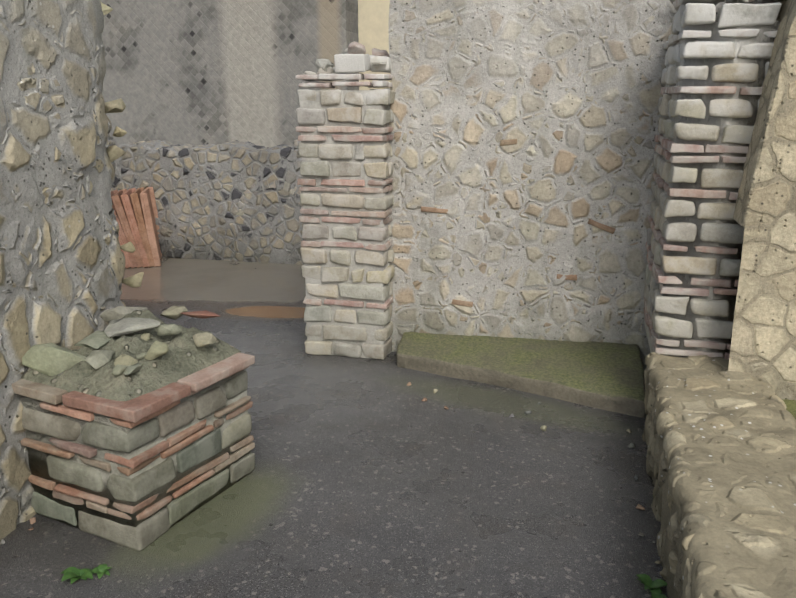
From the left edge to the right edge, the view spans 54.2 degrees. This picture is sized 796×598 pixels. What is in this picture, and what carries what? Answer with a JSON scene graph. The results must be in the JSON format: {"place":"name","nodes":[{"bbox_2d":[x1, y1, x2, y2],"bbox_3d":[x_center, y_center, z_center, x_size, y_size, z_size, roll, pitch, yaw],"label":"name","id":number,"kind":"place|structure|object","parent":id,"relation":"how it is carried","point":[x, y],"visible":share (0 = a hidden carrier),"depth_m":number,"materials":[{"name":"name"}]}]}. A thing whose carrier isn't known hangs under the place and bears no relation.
{"place":"outdoors","nodes":[
{"label":"outdoors","id":0,"kind":"place"},
{"bbox_2d":[0,257,667,597],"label":"ground","id":1,"kind":"structure","parent":0,"point":[370,478],"depth_m":3.21,"materials":[{"name":"asphalt"}]},
{"bbox_2d":[0,0,125,540],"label":"wall","id":2,"kind":"structure","parent":1,"relation":"on","point":[62,262],"depth_m":3.03,"materials":[{"name":"grey stone"}]},
{"bbox_2d":[60,567,92,583],"bbox_3d":[-1.097,0.944,2.661,0.115,0.038,0.081,-6,16,-21],"label":"weed","id":3,"kind":"object","parent":1,"relation":"on","point":[73,574],"visible":0.92,"depth_m":2.66,"materials":[{"name":"green plant"}]},
{"bbox_2d":[91,564,111,578],"bbox_3d":[-1.028,0.943,2.691,0.075,0.022,0.060,8,17,28],"label":"weed","id":4,"kind":"object","parent":1,"relation":"on","point":[100,570],"visible":0.92,"depth_m":2.69,"materials":[{"name":"green plant"}]},
{"bbox_2d":[106,134,118,190],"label":"room wall","id":5,"kind":"structure","parent":1,"relation":"on","point":[116,182],"depth_m":7.66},
{"bbox_2d":[12,353,254,550],"bbox_3d":[-1.028,0.550,3.167,0.659,0.593,0.733,7,17,26],"label":"brick planter","id":6,"kind":"object","parent":1,"relation":"on","point":[141,472],"visible":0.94,"depth_m":2.90,"materials":[{"name":"grey stone"}]},
{"bbox_2d":[21,310,240,400],"bbox_3d":[-1.051,0.182,3.093,0.550,0.171,0.650,8,17,26],"label":"soil mound","id":7,"kind":"object","parent":6,"relation":"on","point":[183,356],"visible":0.71,"depth_m":2.95,"materials":[{"name":"soil"}]},
{"bbox_2d":[22,306,220,375],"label":"rocks","id":8,"kind":"object","parent":7,"relation":"on","point":[50,359],"visible":0.98,"depth_m":2.96,"materials":[{"name":"grey stone"}]},
{"bbox_2d":[111,187,161,268],"bbox_3d":[-2.566,-0.691,7.469,0.550,0.702,0.532,-3,15,-10],"label":"roof tile stack","id":9,"kind":"object","parent":1,"relation":"on","point":[135,212],"visible":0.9,"depth_m":7.27,"materials":[{"name":"ceramic"}]},
{"bbox_2d":[114,139,303,264],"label":"room wall","id":10,"kind":"structure","parent":1,"relation":"on","point":[199,190],"depth_m":7.52,"materials":[{"name":"grey stone"}]},
{"bbox_2d":[236,179,302,218],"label":"stone arch","id":11,"kind":"structure","parent":10,"relation":"attached to","point":[242,198],"depth_m":7.35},
{"bbox_2d":[100,0,358,147],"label":"wall","id":12,"kind":"structure","parent":1,"relation":"on","point":[197,72],"depth_m":11.44,"materials":[{"name":"grey paint"}]},
{"bbox_2d":[0,2,660,580],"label":"loose stones","id":13,"kind":"object","parent":1,"relation":"on","point":[114,106],"visible":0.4,"depth_m":3.71,"materials":[{"name":"stone"}]},
{"bbox_2d":[358,0,390,89],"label":"cream wall","id":14,"kind":"structure","parent":1,"relation":"on","point":[373,21],"depth_m":14.67,"materials":[{"name":"beige paint"}]},
{"bbox_2d":[396,332,645,417],"bbox_3d":[0.654,0.406,4.489,1.469,0.210,0.778,4,15,13],"label":"ledge","id":15,"kind":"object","parent":1,"relation":"on","point":[607,376],"depth_m":4.46,"materials":[{"name":"stone"}]},
{"bbox_2d":[388,0,750,369],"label":"back wall","id":16,"kind":"structure","parent":1,"relation":"on","point":[567,94],"depth_m":4.51,"materials":[{"name":"grey stone"}]},
{"bbox_2d":[636,574,666,593],"bbox_3d":[0.846,0.960,2.611,0.109,0.035,0.078,13,20,39],"label":"plant","id":17,"kind":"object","parent":1,"relation":"on","point":[650,584],"depth_m":2.61,"materials":[{"name":"green plant"}]},
{"bbox_2d":[650,592,666,597],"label":"weed","id":18,"kind":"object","parent":1,"relation":"on","point":[655,595],"depth_m":2.55,"materials":[{"name":"green plant"}]},
{"bbox_2d":[642,352,795,597],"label":"wall","id":19,"kind":"structure","parent":1,"relation":"on","point":[718,438],"depth_m":2.56,"materials":[{"name":"beige stone"}]},
{"bbox_2d":[295,54,394,359],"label":"pier","id":20,"kind":"structure","parent":0,"point":[346,188],"depth_m":4.64,"materials":[{"name":"grey stone"}]},
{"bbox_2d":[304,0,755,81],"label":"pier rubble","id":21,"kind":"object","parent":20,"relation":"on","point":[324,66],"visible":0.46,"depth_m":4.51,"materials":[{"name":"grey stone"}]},
{"bbox_2d":[782,399,795,419],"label":"raised ground","id":22,"kind":"structure","parent":0,"point":[791,406],"depth_m":3.33,"materials":[{"name":"green plant"}]},
{"bbox_2d":[728,0,795,399],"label":"yellow wall","id":23,"kind":"structure","parent":22,"relation":"on","point":[763,342],"depth_m":3.27,"materials":[{"name":"beige stone"}]},
{"bbox_2d":[644,0,781,358],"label":"pier","id":24,"kind":"structure","parent":23,"relation":"attached to","point":[714,73],"depth_m":3.49,"materials":[{"name":"grey stone"}]}
]}

